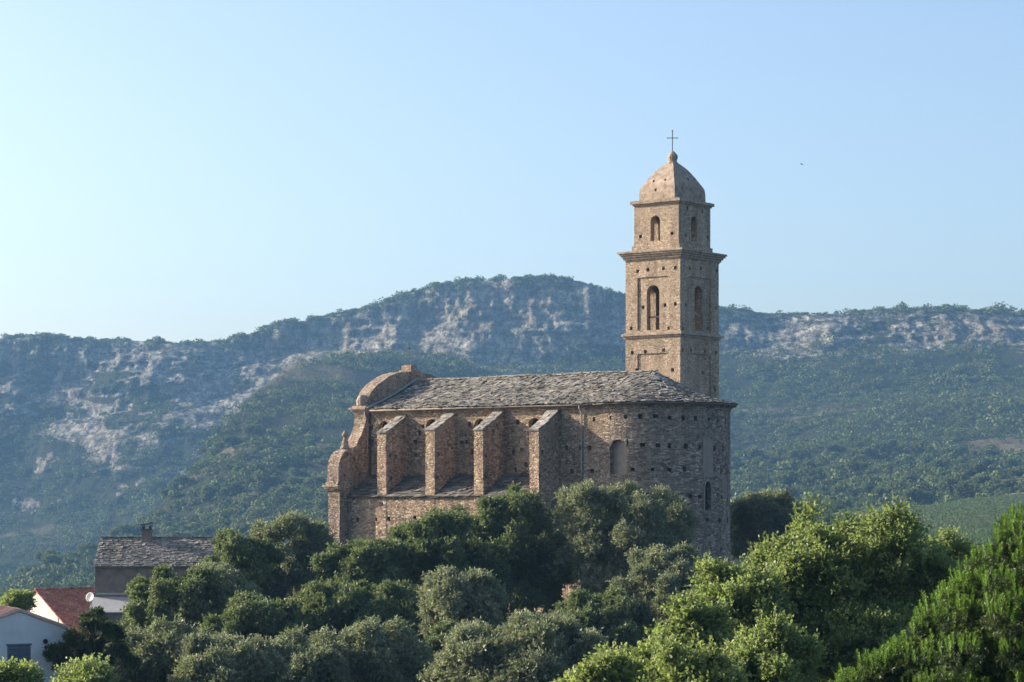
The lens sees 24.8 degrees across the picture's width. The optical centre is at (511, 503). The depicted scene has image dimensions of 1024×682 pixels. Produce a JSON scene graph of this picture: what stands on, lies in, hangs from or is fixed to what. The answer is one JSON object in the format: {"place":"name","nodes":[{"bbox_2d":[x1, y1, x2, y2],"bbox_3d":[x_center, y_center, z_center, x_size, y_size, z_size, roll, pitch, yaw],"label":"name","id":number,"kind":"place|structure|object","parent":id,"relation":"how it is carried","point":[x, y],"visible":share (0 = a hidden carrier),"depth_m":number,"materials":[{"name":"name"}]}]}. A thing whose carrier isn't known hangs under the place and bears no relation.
{"place":"outdoors","nodes":[
{"label":"outdoors","id":0,"kind":"place"},
{"bbox_2d":[0,278,1023,681],"bbox_3d":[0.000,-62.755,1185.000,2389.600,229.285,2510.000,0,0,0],"label":"hillside","id":1,"kind":"structure","parent":0,"point":[180,376],"depth_m":1740.46,"materials":[{"name":"green plant"}]},
{"bbox_2d":[0,588,37,611],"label":"leafy bush","id":2,"kind":"object","parent":1,"relation":"on","point":[25,600],"visible":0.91,"depth_m":129.57,"materials":[{"name":"green plant"}]},
{"bbox_2d":[0,656,46,681],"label":"leafy bush","id":3,"kind":"object","parent":1,"relation":"on","point":[13,671],"visible":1,"depth_m":79.60,"materials":[{"name":"green plant"}]},
{"bbox_2d":[0,605,70,681],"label":"white house","id":4,"kind":"structure","parent":1,"relation":"on","point":[27,635],"depth_m":100.20,"materials":[{"name":"paint"}]},
{"bbox_2d":[6,643,31,662],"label":"window","id":5,"kind":"structure","parent":4,"relation":"in","point":[19,651],"depth_m":100.03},
{"bbox_2d":[33,547,60,559],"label":"hillside tree","id":6,"kind":"object","parent":1,"relation":"on","point":[38,554],"visible":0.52,"depth_m":989.98,"materials":[{"name":"green plant"}]},
{"bbox_2d":[40,553,71,569],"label":"hillside tree","id":7,"kind":"object","parent":1,"relation":"on","point":[49,559],"visible":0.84,"depth_m":951.87,"materials":[{"name":"green plant"}]},
{"bbox_2d":[30,587,94,639],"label":"red roofed house","id":8,"kind":"structure","parent":1,"relation":"on","point":[66,605],"depth_m":211.20,"materials":[{"name":"tile"}]},
{"bbox_2d":[58,557,80,570],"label":"hillside tree","id":9,"kind":"object","parent":1,"relation":"on","point":[67,560],"visible":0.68,"depth_m":949.74,"materials":[{"name":"green plant"}]},
{"bbox_2d":[71,571,94,584],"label":"hillside tree","id":10,"kind":"object","parent":1,"relation":"on","point":[79,576],"visible":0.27,"depth_m":859.74,"materials":[{"name":"green plant"}]},
{"bbox_2d":[47,652,120,681],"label":"leafy bush","id":11,"kind":"object","parent":1,"relation":"on","point":[85,670],"visible":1,"depth_m":83.54,"materials":[{"name":"green plant"}]},
{"bbox_2d":[77,542,97,553],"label":"hillside tree","id":12,"kind":"object","parent":1,"relation":"on","point":[85,546],"visible":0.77,"depth_m":1003.62,"materials":[{"name":"green plant"}]},
{"bbox_2d":[41,606,142,676],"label":"pine tree","id":13,"kind":"object","parent":1,"relation":"on","point":[107,627],"visible":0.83,"depth_m":99.46,"materials":[{"name":"green plant"}]},
{"bbox_2d":[108,524,129,536],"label":"hillside tree","id":14,"kind":"object","parent":1,"relation":"on","point":[115,530],"visible":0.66,"depth_m":1060.56,"materials":[{"name":"green plant"}]},
{"bbox_2d":[123,523,144,534],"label":"hillside tree","id":15,"kind":"object","parent":1,"relation":"on","point":[136,528],"visible":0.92,"depth_m":1063.70,"materials":[{"name":"green plant"}]},
{"bbox_2d":[89,522,222,649],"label":"stone house","id":16,"kind":"structure","parent":1,"relation":"on","point":[119,563],"depth_m":200.51,"materials":[{"name":"stone"}]},
{"bbox_2d":[101,613,215,681],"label":"olive tree","id":17,"kind":"object","parent":1,"relation":"on","point":[155,647],"visible":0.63,"depth_m":104.38,"materials":[{"name":"green plant"}]},
{"bbox_2d":[167,480,178,490],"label":"hillside tree","id":18,"kind":"object","parent":1,"relation":"on","point":[172,485],"visible":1,"depth_m":1142.10,"materials":[{"name":"green plant"}]},
{"bbox_2d":[115,564,233,635],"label":"evergreen oak","id":19,"kind":"object","parent":1,"relation":"on","point":[164,591],"visible":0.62,"depth_m":134.07,"materials":[{"name":"green plant"}]},
{"bbox_2d":[164,531,193,536],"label":"hillside tree","id":20,"kind":"object","parent":1,"relation":"on","point":[178,534],"visible":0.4,"depth_m":941.52,"materials":[{"name":"green plant"}]},
{"bbox_2d":[173,474,196,487],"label":"hillside tree","id":21,"kind":"object","parent":1,"relation":"on","point":[184,480],"visible":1,"depth_m":1141.31,"materials":[{"name":"green plant"}]},
{"bbox_2d":[178,520,201,531],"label":"hillside tree","id":22,"kind":"object","parent":1,"relation":"on","point":[191,526],"visible":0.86,"depth_m":1007.88,"materials":[{"name":"green plant"}]},
{"bbox_2d":[190,525,215,536],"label":"hillside tree","id":23,"kind":"object","parent":1,"relation":"on","point":[204,531],"visible":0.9,"depth_m":965.05,"materials":[{"name":"green plant"}]},
{"bbox_2d":[197,484,219,502],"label":"hillside tree","id":24,"kind":"object","parent":1,"relation":"on","point":[206,492],"visible":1,"depth_m":1077.81,"materials":[{"name":"green plant"}]},
{"bbox_2d":[173,559,267,616],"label":"olive tree","id":25,"kind":"object","parent":1,"relation":"on","point":[233,583],"visible":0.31,"depth_m":137.58,"materials":[{"name":"green plant"}]},
{"bbox_2d":[220,486,236,496],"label":"hillside tree","id":26,"kind":"object","parent":1,"relation":"on","point":[224,490],"visible":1,"depth_m":1072.37,"materials":[{"name":"green plant"}]},
{"bbox_2d":[166,628,292,681],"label":"olive tree","id":27,"kind":"object","parent":1,"relation":"on","point":[216,657],"visible":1,"depth_m":100.74,"materials":[{"name":"green plant"}]},
{"bbox_2d":[220,434,241,446],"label":"hillside tree","id":28,"kind":"object","parent":1,"relation":"on","point":[232,440],"visible":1,"depth_m":1185.25,"materials":[{"name":"green plant"}]},
{"bbox_2d":[219,481,242,491],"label":"hillside tree","id":29,"kind":"object","parent":1,"relation":"on","point":[237,484],"visible":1,"depth_m":1077.31,"materials":[{"name":"green plant"}]},
{"bbox_2d":[221,521,250,534],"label":"hillside tree","id":30,"kind":"object","parent":1,"relation":"on","point":[242,527],"visible":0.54,"depth_m":852.27,"materials":[{"name":"green plant"}]},
{"bbox_2d":[202,527,287,599],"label":"evergreen oak","id":31,"kind":"object","parent":1,"relation":"on","point":[247,556],"visible":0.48,"depth_m":144.64,"materials":[{"name":"green plant"}]},
{"bbox_2d":[241,424,266,436],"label":"hillside tree","id":32,"kind":"object","parent":1,"relation":"on","point":[258,429],"visible":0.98,"depth_m":1198.43,"materials":[{"name":"green plant"}]},
{"bbox_2d":[197,589,315,644],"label":"evergreen oak","id":33,"kind":"object","parent":1,"relation":"on","point":[251,613],"visible":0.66,"depth_m":126.38,"materials":[{"name":"green plant"}]},
{"bbox_2d":[252,470,279,492],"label":"hillside tree","id":34,"kind":"object","parent":1,"relation":"on","point":[261,477],"visible":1,"depth_m":1069.19,"materials":[{"name":"green plant"}]},
{"bbox_2d":[267,483,295,494],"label":"hillside tree","id":35,"kind":"object","parent":1,"relation":"on","point":[285,488],"visible":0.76,"depth_m":1036.01,"materials":[{"name":"green plant"}]},
{"bbox_2d":[286,476,303,484],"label":"hillside tree","id":36,"kind":"object","parent":1,"relation":"on","point":[295,480],"visible":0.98,"depth_m":1080.48,"materials":[{"name":"green plant"}]},
{"bbox_2d":[247,506,343,605],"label":"olive tree","id":37,"kind":"object","parent":1,"relation":"on","point":[295,572],"visible":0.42,"depth_m":148.41,"materials":[{"name":"green plant"}]},
{"bbox_2d":[288,466,309,476],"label":"hillside tree","id":38,"kind":"object","parent":1,"relation":"on","point":[297,472],"visible":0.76,"depth_m":1101.08,"materials":[{"name":"green plant"}]},
{"bbox_2d":[247,622,353,681],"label":"olive tree","id":39,"kind":"object","parent":1,"relation":"on","point":[314,663],"visible":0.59,"depth_m":106.89,"materials":[{"name":"green plant"}]},
{"bbox_2d":[304,473,326,485],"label":"hillside tree","id":40,"kind":"object","parent":1,"relation":"on","point":[321,479],"visible":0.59,"depth_m":1041.27,"materials":[{"name":"green plant"}]},
{"bbox_2d":[314,490,328,500],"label":"hillside tree","id":41,"kind":"object","parent":1,"relation":"on","point":[319,495],"visible":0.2,"depth_m":951.75,"materials":[{"name":"green plant"}]},
{"bbox_2d":[315,497,328,511],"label":"hillside tree","id":42,"kind":"object","parent":1,"relation":"on","point":[322,503],"visible":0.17,"depth_m":911.26,"materials":[{"name":"green plant"}]},
{"bbox_2d":[278,576,411,643],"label":"evergreen oak","id":43,"kind":"object","parent":1,"relation":"on","point":[338,606],"visible":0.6,"depth_m":130.06,"materials":[{"name":"green plant"}]},
{"bbox_2d":[307,536,414,585],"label":"evergreen oak","id":44,"kind":"object","parent":1,"relation":"on","point":[367,559],"visible":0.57,"depth_m":142.53,"materials":[{"name":"green plant"}]},
{"bbox_2d":[306,614,437,681],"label":"olive tree","id":45,"kind":"object","parent":1,"relation":"on","point":[372,649],"visible":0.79,"depth_m":110.34,"materials":[{"name":"green plant"}]},
{"bbox_2d":[362,578,427,640],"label":"evergreen oak","id":46,"kind":"object","parent":1,"relation":"on","point":[404,594],"visible":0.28,"depth_m":136.96,"materials":[{"name":"green plant"}]},
{"bbox_2d":[384,507,488,585],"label":"evergreen oak","id":47,"kind":"object","parent":1,"relation":"on","point":[434,537],"visible":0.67,"depth_m":145.36,"materials":[{"name":"green plant"}]},
{"bbox_2d":[419,616,458,664],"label":"evergreen oak","id":48,"kind":"object","parent":1,"relation":"on","point":[439,630],"visible":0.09,"depth_m":117.61,"materials":[{"name":"green plant"}]},
{"bbox_2d":[415,565,510,637],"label":"olive tree","id":49,"kind":"object","parent":1,"relation":"on","point":[464,596],"visible":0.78,"depth_m":123.02,"materials":[{"name":"green plant"}]},
{"bbox_2d":[443,481,567,625],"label":"evergreen oak","id":50,"kind":"object","parent":1,"relation":"on","point":[511,528],"visible":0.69,"depth_m":149.73,"materials":[{"name":"green plant"}]},
{"bbox_2d":[0,280,1021,409],"bbox_3d":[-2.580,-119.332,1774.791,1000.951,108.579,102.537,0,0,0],"label":"cliff scrub","id":51,"kind":"object","parent":1,"relation":"on","point":[509,337],"visible":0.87,"depth_m":1772.27,"materials":[{"name":"green plant"}]},
{"bbox_2d":[0,335,1023,587],"bbox_3d":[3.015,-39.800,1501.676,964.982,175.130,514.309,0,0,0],"label":"mountain scrub","id":52,"kind":"object","parent":1,"relation":"on","point":[994,401],"visible":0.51,"depth_m":1546.35,"materials":[{"name":"green plant"}]},
{"bbox_2d":[0,420,1023,596],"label":"maquis scrub","id":53,"kind":"object","parent":1,"relation":"on","point":[44,576],"visible":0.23,"depth_m":1061.26,"materials":[{"name":"green plant"}]},
{"bbox_2d":[0,272,1023,349],"bbox_3d":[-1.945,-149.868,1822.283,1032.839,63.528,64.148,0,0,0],"label":"crest trees","id":54,"kind":"object","parent":1,"relation":"on","point":[744,309],"visible":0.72,"depth_m":1815.37,"materials":[{"name":"green plant"}]},
{"bbox_2d":[416,607,611,681],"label":"olive tree","id":55,"kind":"object","parent":1,"relation":"on","point":[528,646],"visible":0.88,"depth_m":97.84,"materials":[{"name":"green plant"}]},
{"bbox_2d":[322,130,738,611],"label":"church","id":56,"kind":"structure","parent":1,"relation":"on","point":[417,442],"depth_m":178.54,"materials":[{"name":"stone"}]},
{"bbox_2d":[704,479,711,509],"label":"apse window","id":57,"kind":"structure","parent":56,"relation":"in","point":[705,487],"depth_m":170.77,"materials":[{"name":"paint"}]},
{"bbox_2d":[518,516,582,615],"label":"evergreen oak","id":58,"kind":"object","parent":1,"relation":"on","point":[566,579],"visible":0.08,"depth_m":157.12,"materials":[{"name":"green plant"}]},
{"bbox_2d":[537,561,586,611],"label":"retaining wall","id":59,"kind":"structure","parent":1,"relation":"on","point":[567,591],"depth_m":166.22,"materials":[{"name":"stone"}]},
{"bbox_2d":[549,584,664,650],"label":"evergreen oak","id":60,"kind":"object","parent":1,"relation":"on","point":[616,615],"visible":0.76,"depth_m":134.02,"materials":[{"name":"green plant"}]},
{"bbox_2d":[539,478,704,599],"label":"olive tree","id":61,"kind":"object","parent":1,"relation":"on","point":[607,526],"visible":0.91,"depth_m":147.71,"materials":[{"name":"green plant"}]},
{"bbox_2d":[549,634,751,681],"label":"broadleaf tree","id":62,"kind":"object","parent":1,"relation":"on","point":[674,661],"visible":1,"depth_m":59.11,"materials":[{"name":"green plant"}]},
{"bbox_2d":[607,540,701,632],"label":"olive tree","id":63,"kind":"object","parent":1,"relation":"on","point":[660,573],"visible":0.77,"depth_m":138.75,"materials":[{"name":"green plant"}]},
{"bbox_2d":[642,549,830,681],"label":"broadleaf tree","id":64,"kind":"object","parent":1,"relation":"on","point":[744,612],"visible":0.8,"depth_m":64.61,"materials":[{"name":"green plant"}]},
{"bbox_2d":[739,446,763,458],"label":"hillside tree","id":65,"kind":"object","parent":1,"relation":"on","point":[755,451],"visible":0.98,"depth_m":1247.85,"materials":[{"name":"green plant"}]},
{"bbox_2d":[730,486,814,562],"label":"olive tree","id":66,"kind":"object","parent":1,"relation":"on","point":[753,515],"visible":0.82,"depth_m":184.95,"materials":[{"name":"green plant"}]},
{"bbox_2d":[772,473,795,485],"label":"hillside tree","id":67,"kind":"object","parent":1,"relation":"on","point":[788,478],"visible":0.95,"depth_m":1089.39,"materials":[{"name":"green plant"}]},
{"bbox_2d":[781,487,801,498],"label":"hillside tree","id":68,"kind":"object","parent":1,"relation":"on","point":[796,493],"visible":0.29,"depth_m":1042.45,"materials":[{"name":"green plant"}]},
{"bbox_2d":[787,449,811,462],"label":"hillside tree","id":69,"kind":"object","parent":1,"relation":"on","point":[802,454],"visible":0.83,"depth_m":1224.05,"materials":[{"name":"green plant"}]},
{"bbox_2d":[785,464,816,480],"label":"hillside tree","id":70,"kind":"object","parent":1,"relation":"on","point":[805,471],"visible":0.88,"depth_m":1098.62,"materials":[{"name":"green plant"}]},
{"bbox_2d":[801,473,821,485],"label":"hillside tree","id":71,"kind":"object","parent":1,"relation":"on","point":[809,479],"visible":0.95,"depth_m":1080.24,"materials":[{"name":"green plant"}]},
{"bbox_2d":[801,458,823,468],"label":"hillside tree","id":72,"kind":"object","parent":1,"relation":"on","point":[806,462],"visible":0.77,"depth_m":1178.43,"materials":[{"name":"green plant"}]},
{"bbox_2d":[815,466,833,479],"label":"hillside tree","id":73,"kind":"object","parent":1,"relation":"on","point":[820,471],"visible":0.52,"depth_m":1102.42,"materials":[{"name":"green plant"}]},
{"bbox_2d":[824,443,842,452],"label":"hillside tree","id":74,"kind":"object","parent":1,"relation":"on","point":[827,447],"visible":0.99,"depth_m":1254.34,"materials":[{"name":"green plant"}]},
{"bbox_2d":[830,484,845,496],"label":"hillside tree","id":75,"kind":"object","parent":1,"relation":"on","point":[835,489],"visible":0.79,"depth_m":1010.43,"materials":[{"name":"green plant"}]},
{"bbox_2d":[831,496,854,509],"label":"hillside tree","id":76,"kind":"object","parent":1,"relation":"on","point":[848,501],"visible":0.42,"depth_m":933.22,"materials":[{"name":"green plant"}]},
{"bbox_2d":[735,492,961,681],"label":"broadleaf tree","id":77,"kind":"object","parent":1,"relation":"on","point":[860,591],"visible":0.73,"depth_m":69.48,"materials":[{"name":"green plant"}]},
{"bbox_2d":[845,453,867,461],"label":"hillside tree","id":78,"kind":"object","parent":1,"relation":"on","point":[859,457],"visible":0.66,"depth_m":1192.14,"materials":[{"name":"green plant"}]},
{"bbox_2d":[844,458,869,473],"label":"hillside tree","id":79,"kind":"object","parent":1,"relation":"on","point":[858,466],"visible":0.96,"depth_m":1120.95,"materials":[{"name":"green plant"}]},
{"bbox_2d":[853,497,879,507],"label":"hillside tree","id":80,"kind":"object","parent":1,"relation":"on","point":[860,502],"visible":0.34,"depth_m":903.25,"materials":[{"name":"green plant"}]},
{"bbox_2d":[859,481,875,492],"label":"hillside tree","id":81,"kind":"object","parent":1,"relation":"on","point":[868,486],"visible":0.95,"depth_m":1017.36,"materials":[{"name":"green plant"}]},
{"bbox_2d":[859,446,878,456],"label":"hillside tree","id":82,"kind":"object","parent":1,"relation":"on","point":[873,450],"visible":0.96,"depth_m":1231.61,"materials":[{"name":"green plant"}]},
{"bbox_2d":[871,442,892,453],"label":"hillside tree","id":83,"kind":"object","parent":1,"relation":"on","point":[883,447],"visible":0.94,"depth_m":1245.19,"materials":[{"name":"green plant"}]},
{"bbox_2d":[871,487,893,496],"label":"hillside tree","id":84,"kind":"object","parent":1,"relation":"on","point":[880,491],"visible":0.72,"depth_m":964.70,"materials":[{"name":"green plant"}]},
{"bbox_2d":[879,478,906,490],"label":"hillside tree","id":85,"kind":"object","parent":1,"relation":"on","point":[889,484],"visible":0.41,"depth_m":976.57,"materials":[{"name":"green plant"}]},
{"bbox_2d":[900,485,935,503],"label":"hillside tree","id":86,"kind":"object","parent":1,"relation":"on","point":[916,495],"visible":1,"depth_m":923.97,"materials":[{"name":"green plant"}]},
{"bbox_2d":[909,439,927,452],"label":"hillside tree","id":87,"kind":"object","parent":1,"relation":"on","point":[913,445],"visible":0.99,"depth_m":1265.52,"materials":[{"name":"green plant"}]},
{"bbox_2d":[916,454,934,464],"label":"hillside tree","id":88,"kind":"object","parent":1,"relation":"on","point":[926,458],"visible":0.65,"depth_m":1175.84,"materials":[{"name":"green plant"}]},
{"bbox_2d":[828,485,1023,681],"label":"pine tree","id":89,"kind":"object","parent":1,"relation":"on","point":[968,626],"visible":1,"depth_m":43.71,"materials":[{"name":"green plant"}]},
{"bbox_2d":[839,493,1023,550],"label":"vineyard","id":90,"kind":"object","parent":1,"relation":"on","point":[978,534],"visible":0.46,"depth_m":714.05,"materials":[{"name":"green plant"}]},
{"bbox_2d":[918,456,951,470],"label":"hillside tree","id":91,"kind":"object","parent":1,"relation":"on","point":[938,463],"visible":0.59,"depth_m":1113.83,"materials":[{"name":"green plant"}]},
{"bbox_2d":[939,447,955,455],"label":"hillside tree","id":92,"kind":"object","parent":1,"relation":"on","point":[943,451],"visible":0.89,"depth_m":1244.23,"materials":[{"name":"green plant"}]},
{"bbox_2d":[937,474,971,494],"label":"hillside tree","id":93,"kind":"object","parent":1,"relation":"on","point":[946,483],"visible":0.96,"depth_m":938.70,"materials":[{"name":"green plant"}]},
{"bbox_2d":[910,524,1002,673],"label":"broadleaf tree","id":94,"kind":"object","parent":1,"relation":"on","point":[960,548],"visible":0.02,"depth_m":79.38,"materials":[{"name":"green plant"}]},
{"bbox_2d":[947,454,969,468],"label":"hillside tree","id":95,"kind":"object","parent":1,"relation":"on","point":[961,460],"visible":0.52,"depth_m":1160.17,"materials":[{"name":"green plant"}]},
{"bbox_2d":[951,463,972,475],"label":"hillside tree","id":96,"kind":"object","parent":1,"relation":"on","point":[965,468],"visible":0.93,"depth_m":1052.17,"materials":[{"name":"green plant"}]},
{"bbox_2d":[952,480,976,496],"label":"hillside tree","id":97,"kind":"object","parent":1,"relation":"on","point":[965,486],"visible":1,"depth_m":933.16,"materials":[{"name":"green plant"}]},
{"bbox_2d":[971,475,990,483],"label":"hillside tree","id":98,"kind":"object","parent":1,"relation":"on","point":[980,479],"visible":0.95,"depth_m":971.85,"materials":[{"name":"green plant"}]},
{"bbox_2d":[966,458,998,476],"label":"hillside tree","id":99,"kind":"object","parent":1,"relation":"on","point":[977,466],"visible":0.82,"depth_m":1047.67,"materials":[{"name":"green plant"}]},
{"bbox_2d":[980,456,994,465],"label":"hillside tree","id":100,"kind":"object","parent":1,"relation":"on","point":[988,461],"visible":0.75,"depth_m":1195.05,"materials":[{"name":"green plant"}]},
{"bbox_2d":[977,448,999,457],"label":"hillside tree","id":101,"kind":"object","parent":1,"relation":"on","point":[983,452],"visible":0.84,"depth_m":1223.56,"materials":[{"name":"green plant"}]},
{"bbox_2d":[991,477,1017,492],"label":"hillside tree","id":102,"kind":"object","parent":1,"relation":"on","point":[1007,484],"visible":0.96,"depth_m":923.03,"materials":[{"name":"green plant"}]},
{"bbox_2d":[1003,454,1023,466],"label":"hillside tree","id":103,"kind":"object","parent":1,"relation":"on","point":[1011,461],"visible":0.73,"depth_m":1160.38,"materials":[{"name":"green plant"}]},
{"bbox_2d":[1006,466,1023,476],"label":"hillside tree","id":104,"kind":"object","parent":1,"relation":"on","point":[1018,472],"visible":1,"depth_m":1016.06,"materials":[{"name":"green plant"}]},
{"bbox_2d":[0,0,1023,342],"label":"sky","id":105,"kind":"structure","parent":0,"point":[175,171],"materials":[{"name":"blue"}]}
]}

